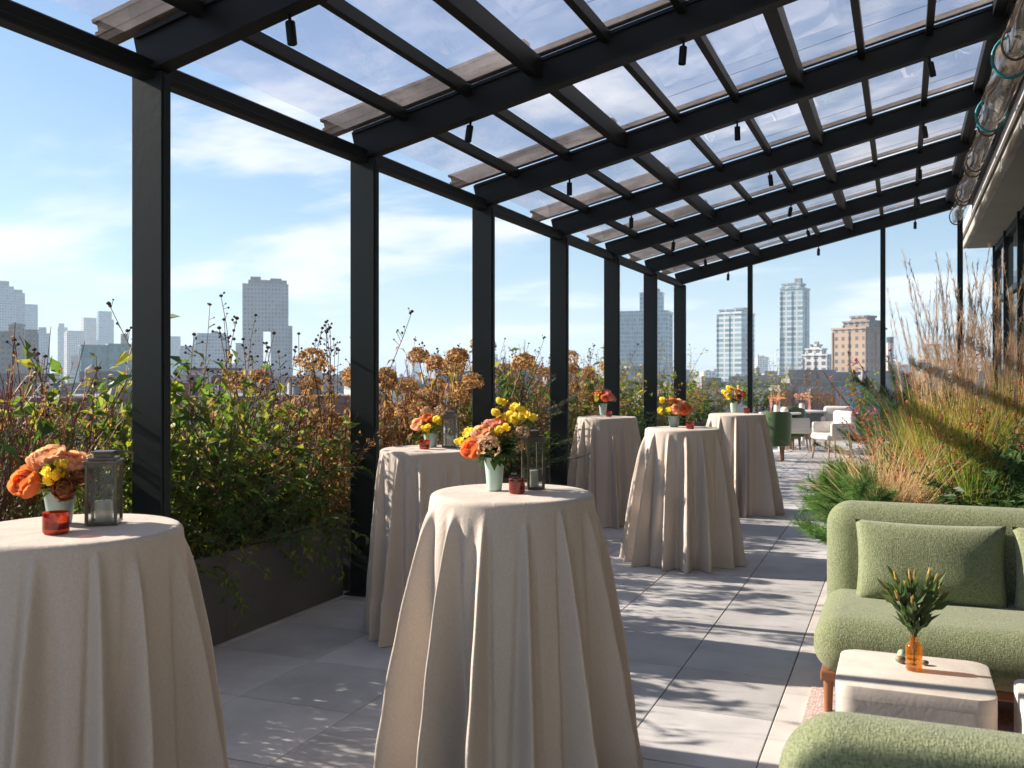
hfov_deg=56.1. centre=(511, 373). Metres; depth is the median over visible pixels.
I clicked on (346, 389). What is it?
city building
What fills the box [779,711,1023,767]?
sofa
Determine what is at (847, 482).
pine shrub
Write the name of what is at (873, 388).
red leaf shrub
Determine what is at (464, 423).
leafy shrub
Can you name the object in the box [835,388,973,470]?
autumn shrub
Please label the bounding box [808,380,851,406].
autumn shrub
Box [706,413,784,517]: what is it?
tablecloth
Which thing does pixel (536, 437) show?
lantern
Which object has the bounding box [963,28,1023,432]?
terrace building
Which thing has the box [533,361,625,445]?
red twig bush
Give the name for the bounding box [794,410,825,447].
dining table
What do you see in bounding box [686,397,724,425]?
evergreen shrub
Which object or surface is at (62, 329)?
office tower
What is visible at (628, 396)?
autumn shrub
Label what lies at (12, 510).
dried shrub
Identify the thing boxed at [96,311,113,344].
glass tower
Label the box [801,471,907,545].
pine shrub
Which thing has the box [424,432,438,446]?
vase
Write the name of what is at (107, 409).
yellow shrub
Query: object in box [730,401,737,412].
vase
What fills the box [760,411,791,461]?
tub chair
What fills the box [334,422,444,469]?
leafy shrub
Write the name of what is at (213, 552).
trailing shrub
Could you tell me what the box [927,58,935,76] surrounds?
spotlight
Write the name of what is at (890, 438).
ornamental grass
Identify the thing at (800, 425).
armchair
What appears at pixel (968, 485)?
ornamental grass
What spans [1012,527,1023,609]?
cushion
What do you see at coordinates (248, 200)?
sky
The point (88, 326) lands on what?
office tower
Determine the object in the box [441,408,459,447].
lantern
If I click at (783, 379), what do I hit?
yellow shrub
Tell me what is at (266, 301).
slab tower
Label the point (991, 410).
ornamental grass
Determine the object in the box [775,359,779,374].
city building
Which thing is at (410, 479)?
tablecloth
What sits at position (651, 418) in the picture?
evergreen shrub
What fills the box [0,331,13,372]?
apartment tower
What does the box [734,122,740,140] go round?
spotlight
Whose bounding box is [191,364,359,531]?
leafy shrub
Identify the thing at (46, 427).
broadleaf plant
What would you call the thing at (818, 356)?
art deco building
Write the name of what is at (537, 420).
dried shrub
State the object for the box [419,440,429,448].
votive candle
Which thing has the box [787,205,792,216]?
spotlight
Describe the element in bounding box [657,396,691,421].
bouquet
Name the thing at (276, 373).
city building
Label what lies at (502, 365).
hydrangea bush
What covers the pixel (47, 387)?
seedhead plant
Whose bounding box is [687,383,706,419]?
autumn shrub
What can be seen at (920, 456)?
berry plant
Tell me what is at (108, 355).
glass office building
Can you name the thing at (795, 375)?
city building
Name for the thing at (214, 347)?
office block
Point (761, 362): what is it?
city building
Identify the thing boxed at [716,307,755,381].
residential tower
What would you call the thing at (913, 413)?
hedge
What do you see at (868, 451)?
evergreen shrub
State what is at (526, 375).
city building
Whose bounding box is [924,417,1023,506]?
evergreen shrub
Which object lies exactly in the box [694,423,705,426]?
planter box
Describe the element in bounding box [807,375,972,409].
city building
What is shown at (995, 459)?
berry plant
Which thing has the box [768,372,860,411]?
city building
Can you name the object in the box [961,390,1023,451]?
ornamental grass
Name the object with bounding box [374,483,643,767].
tablecloth
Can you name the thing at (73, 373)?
city building
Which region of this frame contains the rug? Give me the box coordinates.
[801,687,1013,732]
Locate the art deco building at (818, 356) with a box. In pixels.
[801,342,830,369]
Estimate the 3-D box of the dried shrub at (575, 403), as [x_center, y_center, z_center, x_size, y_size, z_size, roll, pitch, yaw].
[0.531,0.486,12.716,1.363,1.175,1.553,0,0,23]
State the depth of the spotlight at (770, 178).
9.45 m
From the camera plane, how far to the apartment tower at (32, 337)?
638.15 m
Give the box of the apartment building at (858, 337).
[831,315,886,371]
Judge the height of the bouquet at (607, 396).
0.235 m
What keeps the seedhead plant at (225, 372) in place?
on the planter box at (280, 595)
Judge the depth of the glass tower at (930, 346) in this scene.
897.23 m
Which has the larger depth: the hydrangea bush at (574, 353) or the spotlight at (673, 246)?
the hydrangea bush at (574, 353)
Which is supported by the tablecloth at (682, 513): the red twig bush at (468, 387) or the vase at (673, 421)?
the vase at (673, 421)
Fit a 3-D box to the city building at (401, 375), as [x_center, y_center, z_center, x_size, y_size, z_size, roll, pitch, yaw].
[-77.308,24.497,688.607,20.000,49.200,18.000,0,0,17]
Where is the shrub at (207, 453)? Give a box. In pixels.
[130,378,330,553]
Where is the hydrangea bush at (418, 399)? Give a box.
[395,378,457,445]
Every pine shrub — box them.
[787,453,890,539]
[800,460,897,524]
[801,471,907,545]
[809,352,947,462]
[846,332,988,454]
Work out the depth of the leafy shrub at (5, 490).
4.35 m
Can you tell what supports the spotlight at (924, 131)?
attached to the glass pergola
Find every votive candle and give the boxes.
[42,510,69,534]
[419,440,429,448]
[509,478,524,493]
[606,411,611,416]
[686,421,693,428]
[743,408,749,412]
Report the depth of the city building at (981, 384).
215.12 m
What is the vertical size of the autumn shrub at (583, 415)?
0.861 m
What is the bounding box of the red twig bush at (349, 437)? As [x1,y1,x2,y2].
[296,396,403,512]
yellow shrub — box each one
[0,350,84,516]
[1,409,45,521]
[25,362,221,513]
[38,352,191,512]
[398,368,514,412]
[570,351,641,405]
[574,345,646,414]
[620,337,708,425]
[673,344,714,419]
[754,349,795,411]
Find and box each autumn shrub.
[128,372,319,532]
[306,436,349,517]
[337,388,466,446]
[383,392,509,443]
[511,370,571,465]
[569,391,629,458]
[620,377,641,412]
[658,393,706,425]
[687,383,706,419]
[699,377,732,411]
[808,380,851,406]
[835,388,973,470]
[872,407,1023,489]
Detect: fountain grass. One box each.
[776,400,1019,520]
[813,433,977,502]
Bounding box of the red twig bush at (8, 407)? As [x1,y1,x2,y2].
[0,351,125,521]
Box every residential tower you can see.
[620,288,673,382]
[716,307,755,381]
[779,278,810,377]
[967,328,982,370]
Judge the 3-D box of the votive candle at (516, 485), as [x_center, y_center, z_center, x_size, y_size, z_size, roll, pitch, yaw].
[0.018,0.412,3.519,0.060,0.052,0.060,0,0,22]
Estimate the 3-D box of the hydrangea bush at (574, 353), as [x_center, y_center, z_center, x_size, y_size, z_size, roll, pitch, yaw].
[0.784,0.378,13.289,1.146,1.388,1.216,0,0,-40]
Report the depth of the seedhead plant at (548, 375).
12.00 m
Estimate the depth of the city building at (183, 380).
239.01 m
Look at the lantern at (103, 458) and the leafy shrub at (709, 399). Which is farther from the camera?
the leafy shrub at (709, 399)
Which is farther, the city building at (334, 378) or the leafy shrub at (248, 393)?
the city building at (334, 378)
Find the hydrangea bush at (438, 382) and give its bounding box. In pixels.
[428,362,520,474]
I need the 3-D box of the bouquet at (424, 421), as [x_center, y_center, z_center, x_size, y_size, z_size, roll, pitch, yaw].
[-0.485,0.311,5.734,0.209,0.248,0.228,0,0,42]
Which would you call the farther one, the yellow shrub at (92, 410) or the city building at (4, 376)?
the city building at (4, 376)
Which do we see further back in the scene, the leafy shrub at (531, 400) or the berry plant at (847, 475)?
the leafy shrub at (531, 400)
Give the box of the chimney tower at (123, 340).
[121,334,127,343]
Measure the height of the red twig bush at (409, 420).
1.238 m
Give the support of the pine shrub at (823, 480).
on the planter box
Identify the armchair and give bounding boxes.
[781,407,811,450]
[811,410,855,460]
[821,406,852,448]
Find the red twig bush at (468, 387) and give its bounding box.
[417,351,521,438]
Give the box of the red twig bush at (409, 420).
[379,355,456,446]
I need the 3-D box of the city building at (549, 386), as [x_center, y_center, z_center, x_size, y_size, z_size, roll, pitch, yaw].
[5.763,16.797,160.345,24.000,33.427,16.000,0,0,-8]
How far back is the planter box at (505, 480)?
10.09 m
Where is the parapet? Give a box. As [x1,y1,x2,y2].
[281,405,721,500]
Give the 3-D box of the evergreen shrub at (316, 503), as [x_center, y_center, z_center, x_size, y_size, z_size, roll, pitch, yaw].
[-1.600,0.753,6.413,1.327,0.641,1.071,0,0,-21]
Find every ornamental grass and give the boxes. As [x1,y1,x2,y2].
[845,385,1017,494]
[851,379,1023,503]
[878,413,1023,506]
[897,358,1023,490]
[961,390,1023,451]
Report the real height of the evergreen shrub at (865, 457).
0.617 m
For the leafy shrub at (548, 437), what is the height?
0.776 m
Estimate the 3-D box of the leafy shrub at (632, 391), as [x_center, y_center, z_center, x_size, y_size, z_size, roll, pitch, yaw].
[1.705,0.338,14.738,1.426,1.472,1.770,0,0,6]
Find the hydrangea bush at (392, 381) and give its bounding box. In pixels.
[379,355,483,455]
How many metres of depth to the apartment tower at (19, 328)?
597.42 m
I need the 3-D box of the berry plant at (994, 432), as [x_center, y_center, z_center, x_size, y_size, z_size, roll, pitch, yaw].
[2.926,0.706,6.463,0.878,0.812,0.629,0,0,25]
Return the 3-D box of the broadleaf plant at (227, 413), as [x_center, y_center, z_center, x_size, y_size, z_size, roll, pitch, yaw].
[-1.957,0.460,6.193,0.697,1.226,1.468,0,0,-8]
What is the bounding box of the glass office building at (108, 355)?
[78,343,131,381]
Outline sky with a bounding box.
[0,0,1015,377]
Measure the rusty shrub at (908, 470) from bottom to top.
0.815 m
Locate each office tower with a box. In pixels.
[0,281,24,330]
[38,327,49,371]
[57,323,67,377]
[64,331,84,382]
[80,317,95,344]
[171,336,180,377]
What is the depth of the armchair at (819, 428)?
16.80 m
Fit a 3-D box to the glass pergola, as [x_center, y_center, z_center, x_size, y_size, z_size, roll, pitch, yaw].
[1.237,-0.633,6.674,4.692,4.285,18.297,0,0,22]
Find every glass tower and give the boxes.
[25,304,37,329]
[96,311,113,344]
[924,344,940,378]
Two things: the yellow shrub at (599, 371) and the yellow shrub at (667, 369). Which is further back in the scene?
the yellow shrub at (667, 369)
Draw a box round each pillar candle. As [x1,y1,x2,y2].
[95,499,112,521]
[447,435,453,445]
[530,470,538,486]
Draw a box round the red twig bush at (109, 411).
[0,322,131,519]
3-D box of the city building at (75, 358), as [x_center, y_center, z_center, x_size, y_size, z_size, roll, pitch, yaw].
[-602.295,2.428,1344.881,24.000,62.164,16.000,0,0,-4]
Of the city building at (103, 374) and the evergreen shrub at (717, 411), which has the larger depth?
the city building at (103, 374)
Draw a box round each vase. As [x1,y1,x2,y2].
[42,488,76,522]
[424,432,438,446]
[484,456,504,490]
[599,403,606,414]
[668,416,679,426]
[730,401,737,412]
[774,404,779,411]
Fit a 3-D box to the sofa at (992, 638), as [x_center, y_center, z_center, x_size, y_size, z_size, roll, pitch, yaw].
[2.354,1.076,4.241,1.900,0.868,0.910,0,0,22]
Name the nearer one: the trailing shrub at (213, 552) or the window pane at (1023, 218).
the trailing shrub at (213, 552)
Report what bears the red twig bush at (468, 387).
on the planter box at (505, 480)
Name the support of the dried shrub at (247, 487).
on the planter box at (280, 595)
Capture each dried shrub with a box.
[0,425,40,519]
[99,407,299,549]
[244,392,404,515]
[245,390,386,532]
[255,374,400,508]
[305,406,432,480]
[452,398,552,476]
[500,369,597,445]
[501,362,600,465]
[527,370,598,449]
[583,377,636,415]
[620,365,683,440]
[622,364,704,424]
[627,375,710,418]
[687,374,743,412]
[759,366,827,409]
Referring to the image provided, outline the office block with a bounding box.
[179,331,228,372]
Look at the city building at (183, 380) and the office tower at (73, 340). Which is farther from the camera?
the office tower at (73, 340)
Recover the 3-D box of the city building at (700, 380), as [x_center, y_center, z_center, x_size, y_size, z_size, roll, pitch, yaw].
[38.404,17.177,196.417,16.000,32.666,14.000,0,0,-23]
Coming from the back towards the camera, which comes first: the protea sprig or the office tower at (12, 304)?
the office tower at (12, 304)
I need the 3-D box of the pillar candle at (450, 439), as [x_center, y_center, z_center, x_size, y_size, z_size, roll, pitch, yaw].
[-0.366,0.394,5.721,0.052,0.076,0.052,0,0,22]
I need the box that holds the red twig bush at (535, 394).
[461,345,581,465]
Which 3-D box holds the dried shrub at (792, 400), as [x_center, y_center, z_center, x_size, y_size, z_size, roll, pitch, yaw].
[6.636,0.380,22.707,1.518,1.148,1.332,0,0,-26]
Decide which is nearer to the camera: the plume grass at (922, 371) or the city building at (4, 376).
the plume grass at (922, 371)
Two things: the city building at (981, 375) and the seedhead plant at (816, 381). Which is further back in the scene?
the city building at (981, 375)
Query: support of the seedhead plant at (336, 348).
on the planter box at (346, 570)
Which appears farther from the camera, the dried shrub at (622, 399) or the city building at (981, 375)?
the city building at (981, 375)
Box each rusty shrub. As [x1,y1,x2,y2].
[836,417,978,503]
[908,385,1020,459]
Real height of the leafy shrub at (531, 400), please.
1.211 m
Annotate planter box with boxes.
[186,516,342,645]
[313,491,349,590]
[503,467,545,483]
[510,461,569,483]
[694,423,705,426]
[713,412,944,440]
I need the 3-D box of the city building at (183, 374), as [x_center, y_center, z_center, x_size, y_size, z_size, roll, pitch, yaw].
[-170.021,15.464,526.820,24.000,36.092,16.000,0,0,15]
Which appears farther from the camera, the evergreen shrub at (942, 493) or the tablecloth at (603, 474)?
the tablecloth at (603, 474)
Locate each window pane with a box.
[997,245,1002,410]
[1009,227,1016,417]
[1023,218,1023,428]
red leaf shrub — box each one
[819,340,1000,462]
[841,394,992,487]
[872,354,1023,453]
[948,378,1023,504]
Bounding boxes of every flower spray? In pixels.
[768,393,785,404]
[794,392,810,403]
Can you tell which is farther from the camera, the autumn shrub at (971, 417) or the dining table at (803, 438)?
the dining table at (803, 438)
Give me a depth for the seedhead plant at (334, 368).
7.72 m
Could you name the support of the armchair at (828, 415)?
on the paving at (713, 656)
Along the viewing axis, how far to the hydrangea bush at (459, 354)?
8.77 m
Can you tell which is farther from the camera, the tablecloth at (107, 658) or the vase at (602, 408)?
the vase at (602, 408)
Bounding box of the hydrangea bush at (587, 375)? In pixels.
[520,354,603,445]
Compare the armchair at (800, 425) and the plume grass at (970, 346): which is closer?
the plume grass at (970, 346)
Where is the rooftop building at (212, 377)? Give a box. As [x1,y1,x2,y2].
[187,368,242,392]
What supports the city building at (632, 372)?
on the ground
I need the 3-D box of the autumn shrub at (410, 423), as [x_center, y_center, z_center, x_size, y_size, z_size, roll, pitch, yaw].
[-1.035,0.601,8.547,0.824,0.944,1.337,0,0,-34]
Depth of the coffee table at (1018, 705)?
3.43 m
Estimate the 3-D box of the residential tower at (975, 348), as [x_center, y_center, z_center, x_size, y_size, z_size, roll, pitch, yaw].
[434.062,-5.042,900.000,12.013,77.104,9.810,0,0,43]
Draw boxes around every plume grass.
[872,281,1000,457]
[873,242,1022,455]
[927,251,1023,435]
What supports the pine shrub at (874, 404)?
on the planter box
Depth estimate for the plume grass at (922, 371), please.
8.56 m
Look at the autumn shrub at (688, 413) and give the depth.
16.39 m
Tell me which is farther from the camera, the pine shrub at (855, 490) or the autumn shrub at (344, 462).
the autumn shrub at (344, 462)
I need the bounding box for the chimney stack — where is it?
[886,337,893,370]
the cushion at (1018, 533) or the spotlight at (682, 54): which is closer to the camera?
the cushion at (1018, 533)
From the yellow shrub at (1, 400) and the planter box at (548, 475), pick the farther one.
the planter box at (548, 475)
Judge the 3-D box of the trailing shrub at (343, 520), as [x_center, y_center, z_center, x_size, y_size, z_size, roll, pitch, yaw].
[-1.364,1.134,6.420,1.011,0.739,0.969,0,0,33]
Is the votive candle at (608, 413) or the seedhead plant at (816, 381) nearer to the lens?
the votive candle at (608, 413)
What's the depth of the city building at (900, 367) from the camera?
1244.20 m
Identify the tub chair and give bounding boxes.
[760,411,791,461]
[780,406,805,449]
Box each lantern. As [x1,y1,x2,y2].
[83,450,133,525]
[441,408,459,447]
[520,426,545,489]
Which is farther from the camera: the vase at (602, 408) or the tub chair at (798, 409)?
the tub chair at (798, 409)
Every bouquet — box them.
[7,444,93,501]
[410,405,451,439]
[453,397,537,472]
[594,389,615,405]
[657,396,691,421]
[721,385,746,404]
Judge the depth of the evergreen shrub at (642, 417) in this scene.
13.70 m
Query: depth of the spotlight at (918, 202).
12.63 m
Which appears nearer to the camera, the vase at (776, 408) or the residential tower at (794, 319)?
the vase at (776, 408)
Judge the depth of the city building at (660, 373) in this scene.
479.01 m
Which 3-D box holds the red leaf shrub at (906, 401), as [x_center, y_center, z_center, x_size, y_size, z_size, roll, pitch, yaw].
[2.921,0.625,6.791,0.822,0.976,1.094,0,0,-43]
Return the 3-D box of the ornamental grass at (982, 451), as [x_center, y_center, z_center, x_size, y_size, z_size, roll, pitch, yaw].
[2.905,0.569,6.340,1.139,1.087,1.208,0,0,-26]
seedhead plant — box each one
[5,337,102,513]
[106,299,321,546]
[171,292,258,452]
[248,307,413,511]
[250,324,336,529]
[320,337,349,477]
[411,336,469,439]
[437,335,545,424]
[457,345,547,424]
[469,338,529,459]
[517,343,595,428]
[549,342,638,404]
[620,364,673,420]
[804,358,822,413]
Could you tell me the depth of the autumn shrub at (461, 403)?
8.84 m
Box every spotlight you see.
[285,14,296,45]
[464,120,472,142]
[567,178,571,195]
[629,215,633,228]
[671,240,674,250]
[678,41,686,65]
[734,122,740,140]
[768,172,773,185]
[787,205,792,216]
[806,228,810,238]
[916,197,920,207]
[918,166,921,179]
[922,123,928,138]
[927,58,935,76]
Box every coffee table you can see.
[835,649,997,730]
[1014,679,1023,733]
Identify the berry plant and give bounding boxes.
[811,451,876,494]
[875,420,1020,497]
[885,438,1004,503]
[908,395,1023,490]
[977,428,1016,462]
[980,441,1023,489]
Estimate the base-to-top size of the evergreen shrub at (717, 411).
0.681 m
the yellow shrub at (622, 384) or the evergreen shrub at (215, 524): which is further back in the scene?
the yellow shrub at (622, 384)
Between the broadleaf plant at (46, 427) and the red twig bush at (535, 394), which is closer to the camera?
the broadleaf plant at (46, 427)
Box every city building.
[0,371,127,386]
[0,373,49,488]
[68,364,131,393]
[70,389,87,393]
[71,354,78,369]
[71,369,78,382]
[171,379,186,392]
[174,371,186,378]
[241,368,337,392]
[274,372,286,375]
[304,360,321,376]
[318,371,344,386]
[338,382,343,393]
[344,371,469,450]
[399,374,421,383]
[412,354,419,378]
[426,372,532,384]
[495,374,628,415]
[525,369,633,392]
[600,366,642,384]
[640,364,665,384]
[658,378,720,405]
[669,370,694,382]
[700,369,715,377]
[709,370,835,411]
[744,367,785,381]
[754,354,767,373]
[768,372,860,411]
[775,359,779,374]
[795,371,937,413]
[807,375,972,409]
[894,362,907,373]
[930,357,955,377]
[948,365,991,382]
[965,381,990,401]
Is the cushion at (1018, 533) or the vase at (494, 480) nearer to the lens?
the vase at (494, 480)
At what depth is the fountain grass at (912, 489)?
6.10 m
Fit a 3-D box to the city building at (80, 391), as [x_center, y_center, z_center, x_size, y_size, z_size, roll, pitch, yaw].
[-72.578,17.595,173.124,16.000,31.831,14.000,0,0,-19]
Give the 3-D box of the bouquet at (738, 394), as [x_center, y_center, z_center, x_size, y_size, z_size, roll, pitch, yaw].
[2.493,0.263,10.793,0.274,0.268,0.208,0,0,22]
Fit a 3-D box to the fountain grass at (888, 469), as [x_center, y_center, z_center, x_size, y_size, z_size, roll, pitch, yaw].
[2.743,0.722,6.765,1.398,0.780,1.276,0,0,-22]
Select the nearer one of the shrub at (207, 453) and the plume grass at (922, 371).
the shrub at (207, 453)
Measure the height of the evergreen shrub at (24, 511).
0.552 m
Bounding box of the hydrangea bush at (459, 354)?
[403,339,534,444]
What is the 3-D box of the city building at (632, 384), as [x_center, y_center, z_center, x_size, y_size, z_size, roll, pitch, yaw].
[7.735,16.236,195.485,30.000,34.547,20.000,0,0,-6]
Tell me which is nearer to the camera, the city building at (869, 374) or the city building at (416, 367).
the city building at (869, 374)
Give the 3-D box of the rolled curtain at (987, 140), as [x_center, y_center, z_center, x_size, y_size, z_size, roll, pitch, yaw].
[4.721,-2.323,9.655,0.198,0.277,1.788,0,0,22]
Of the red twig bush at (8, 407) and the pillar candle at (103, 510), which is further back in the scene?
the red twig bush at (8, 407)
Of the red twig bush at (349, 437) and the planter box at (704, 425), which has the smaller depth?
the red twig bush at (349, 437)
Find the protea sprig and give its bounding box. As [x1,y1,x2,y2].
[876,564,952,664]
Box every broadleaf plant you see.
[0,357,122,520]
[9,356,223,512]
[171,349,264,548]
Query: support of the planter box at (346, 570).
on the paving at (713, 656)
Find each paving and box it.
[213,439,871,767]
[757,441,1013,767]
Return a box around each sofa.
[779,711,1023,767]
[814,500,1023,711]
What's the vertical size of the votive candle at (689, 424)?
0.056 m
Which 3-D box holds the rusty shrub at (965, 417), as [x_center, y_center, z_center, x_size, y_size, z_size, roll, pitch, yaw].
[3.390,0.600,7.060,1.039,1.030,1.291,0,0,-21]
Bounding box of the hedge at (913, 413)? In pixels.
[895,402,948,443]
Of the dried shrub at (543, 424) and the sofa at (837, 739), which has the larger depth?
the dried shrub at (543, 424)
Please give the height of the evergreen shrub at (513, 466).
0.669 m
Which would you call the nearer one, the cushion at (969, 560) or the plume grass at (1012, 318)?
the cushion at (969, 560)
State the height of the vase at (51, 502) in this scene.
0.100 m
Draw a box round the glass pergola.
[0,0,1023,596]
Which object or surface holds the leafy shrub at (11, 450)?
on the planter box
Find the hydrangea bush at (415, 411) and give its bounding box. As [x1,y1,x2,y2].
[342,377,450,502]
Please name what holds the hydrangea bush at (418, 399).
on the planter box at (346, 570)
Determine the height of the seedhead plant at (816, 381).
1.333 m
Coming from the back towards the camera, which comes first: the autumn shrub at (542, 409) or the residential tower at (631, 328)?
the residential tower at (631, 328)
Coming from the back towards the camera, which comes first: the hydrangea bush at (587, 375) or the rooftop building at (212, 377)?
the rooftop building at (212, 377)
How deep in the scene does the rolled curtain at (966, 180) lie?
11.32 m
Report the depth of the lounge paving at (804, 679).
4.49 m
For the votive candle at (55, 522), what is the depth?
2.61 m
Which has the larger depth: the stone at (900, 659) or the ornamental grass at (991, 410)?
the ornamental grass at (991, 410)
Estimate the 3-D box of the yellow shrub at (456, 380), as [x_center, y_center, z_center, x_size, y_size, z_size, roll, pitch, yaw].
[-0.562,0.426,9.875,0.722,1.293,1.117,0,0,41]
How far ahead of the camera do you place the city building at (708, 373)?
1204.95 m
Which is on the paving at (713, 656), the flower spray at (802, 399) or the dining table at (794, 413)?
the dining table at (794, 413)
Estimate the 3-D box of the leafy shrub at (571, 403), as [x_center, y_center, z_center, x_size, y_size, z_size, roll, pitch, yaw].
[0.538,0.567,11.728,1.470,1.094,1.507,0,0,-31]
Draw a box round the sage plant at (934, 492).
[818,489,946,516]
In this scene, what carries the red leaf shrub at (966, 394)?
on the planter box
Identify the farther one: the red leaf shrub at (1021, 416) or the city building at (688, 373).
the city building at (688, 373)
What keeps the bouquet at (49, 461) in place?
in the vase at (51, 502)
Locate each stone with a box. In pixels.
[895,655,905,662]
[897,649,905,656]
[920,660,928,664]
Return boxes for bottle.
[906,636,922,669]
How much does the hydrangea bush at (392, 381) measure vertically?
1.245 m
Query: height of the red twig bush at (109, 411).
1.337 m
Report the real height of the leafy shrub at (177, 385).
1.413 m
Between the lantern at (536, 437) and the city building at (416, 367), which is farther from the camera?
the city building at (416, 367)
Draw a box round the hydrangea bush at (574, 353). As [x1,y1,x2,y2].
[530,350,603,415]
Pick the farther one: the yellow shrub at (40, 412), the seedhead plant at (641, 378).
the seedhead plant at (641, 378)
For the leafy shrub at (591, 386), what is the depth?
13.02 m
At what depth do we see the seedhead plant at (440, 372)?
9.16 m
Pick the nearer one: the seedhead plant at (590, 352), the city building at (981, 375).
the seedhead plant at (590, 352)
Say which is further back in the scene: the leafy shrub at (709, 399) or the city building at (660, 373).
the city building at (660, 373)
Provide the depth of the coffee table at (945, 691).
3.50 m
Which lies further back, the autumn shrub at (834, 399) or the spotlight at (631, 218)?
the autumn shrub at (834, 399)
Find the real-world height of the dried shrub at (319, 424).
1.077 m
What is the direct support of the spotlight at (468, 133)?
attached to the glass pergola
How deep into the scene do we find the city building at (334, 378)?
709.96 m
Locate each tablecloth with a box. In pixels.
[0,513,229,767]
[363,445,486,647]
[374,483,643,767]
[567,416,640,528]
[619,426,746,573]
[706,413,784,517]
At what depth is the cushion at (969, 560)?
4.45 m
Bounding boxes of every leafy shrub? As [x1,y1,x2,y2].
[0,314,204,513]
[0,443,19,459]
[75,429,265,558]
[84,377,306,521]
[171,395,323,554]
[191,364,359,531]
[209,413,374,532]
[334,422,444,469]
[380,347,530,438]
[398,401,519,442]
[400,361,549,474]
[497,379,599,458]
[499,357,603,443]
[518,404,576,466]
[578,347,672,432]
[620,370,676,418]
[625,371,701,422]
[658,376,726,422]
[724,370,785,412]
[828,365,879,414]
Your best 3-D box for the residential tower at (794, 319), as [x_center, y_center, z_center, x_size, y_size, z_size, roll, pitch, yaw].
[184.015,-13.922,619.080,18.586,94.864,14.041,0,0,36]
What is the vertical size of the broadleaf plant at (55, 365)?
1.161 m
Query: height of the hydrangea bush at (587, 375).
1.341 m
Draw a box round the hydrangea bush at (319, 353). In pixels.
[220,347,349,502]
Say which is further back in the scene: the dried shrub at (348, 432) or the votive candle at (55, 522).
the dried shrub at (348, 432)
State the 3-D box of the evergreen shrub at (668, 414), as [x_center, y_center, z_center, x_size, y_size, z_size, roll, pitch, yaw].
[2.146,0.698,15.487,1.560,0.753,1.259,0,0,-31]
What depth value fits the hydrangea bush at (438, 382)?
9.53 m
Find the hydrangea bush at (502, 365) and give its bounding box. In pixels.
[497,363,549,413]
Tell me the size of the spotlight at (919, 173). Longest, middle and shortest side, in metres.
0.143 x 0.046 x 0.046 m
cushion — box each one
[855,519,1007,607]
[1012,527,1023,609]
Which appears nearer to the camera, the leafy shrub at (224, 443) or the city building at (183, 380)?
the leafy shrub at (224, 443)
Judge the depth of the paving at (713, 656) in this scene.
5.03 m
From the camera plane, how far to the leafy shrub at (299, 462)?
6.19 m
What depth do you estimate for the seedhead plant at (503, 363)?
11.04 m
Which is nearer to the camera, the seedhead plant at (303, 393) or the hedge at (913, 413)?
the seedhead plant at (303, 393)
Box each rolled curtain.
[949,188,970,224]
[956,155,982,202]
[965,109,999,172]
[974,35,1023,132]
[1000,0,1023,60]
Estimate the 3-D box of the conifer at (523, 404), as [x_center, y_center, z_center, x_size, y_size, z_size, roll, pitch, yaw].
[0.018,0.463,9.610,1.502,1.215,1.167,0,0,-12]
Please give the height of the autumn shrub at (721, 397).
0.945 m
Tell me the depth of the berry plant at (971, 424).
6.60 m
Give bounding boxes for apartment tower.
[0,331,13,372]
[8,323,25,372]
[25,329,38,372]
[235,343,241,365]
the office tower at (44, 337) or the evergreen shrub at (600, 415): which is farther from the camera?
the office tower at (44, 337)
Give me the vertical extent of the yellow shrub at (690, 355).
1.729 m
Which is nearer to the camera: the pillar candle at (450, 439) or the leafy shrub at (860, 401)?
the pillar candle at (450, 439)
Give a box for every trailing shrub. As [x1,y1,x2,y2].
[171,510,271,619]
[196,498,332,630]
[257,488,369,583]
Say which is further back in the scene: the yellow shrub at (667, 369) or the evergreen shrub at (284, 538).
the yellow shrub at (667, 369)
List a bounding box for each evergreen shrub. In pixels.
[1,495,90,520]
[113,468,275,557]
[171,452,347,551]
[205,444,349,536]
[302,464,349,517]
[503,416,569,477]
[545,425,573,460]
[569,399,654,435]
[572,397,665,441]
[620,392,682,439]
[624,399,677,436]
[634,404,700,425]
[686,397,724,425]
[691,392,730,421]
[812,434,915,487]
[843,428,901,479]
[896,478,994,504]
[909,441,1023,507]
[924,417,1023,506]
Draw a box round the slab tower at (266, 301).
[242,277,291,377]
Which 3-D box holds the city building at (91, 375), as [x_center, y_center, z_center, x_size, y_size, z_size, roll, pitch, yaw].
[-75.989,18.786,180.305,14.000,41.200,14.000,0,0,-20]
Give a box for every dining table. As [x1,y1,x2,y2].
[759,412,801,451]
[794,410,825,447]
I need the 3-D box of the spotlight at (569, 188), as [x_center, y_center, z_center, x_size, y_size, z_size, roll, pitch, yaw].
[0.487,-1.582,8.138,0.046,0.143,0.046,1,3,5]
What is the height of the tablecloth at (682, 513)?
1.068 m
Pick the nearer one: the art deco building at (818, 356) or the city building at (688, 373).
the art deco building at (818, 356)

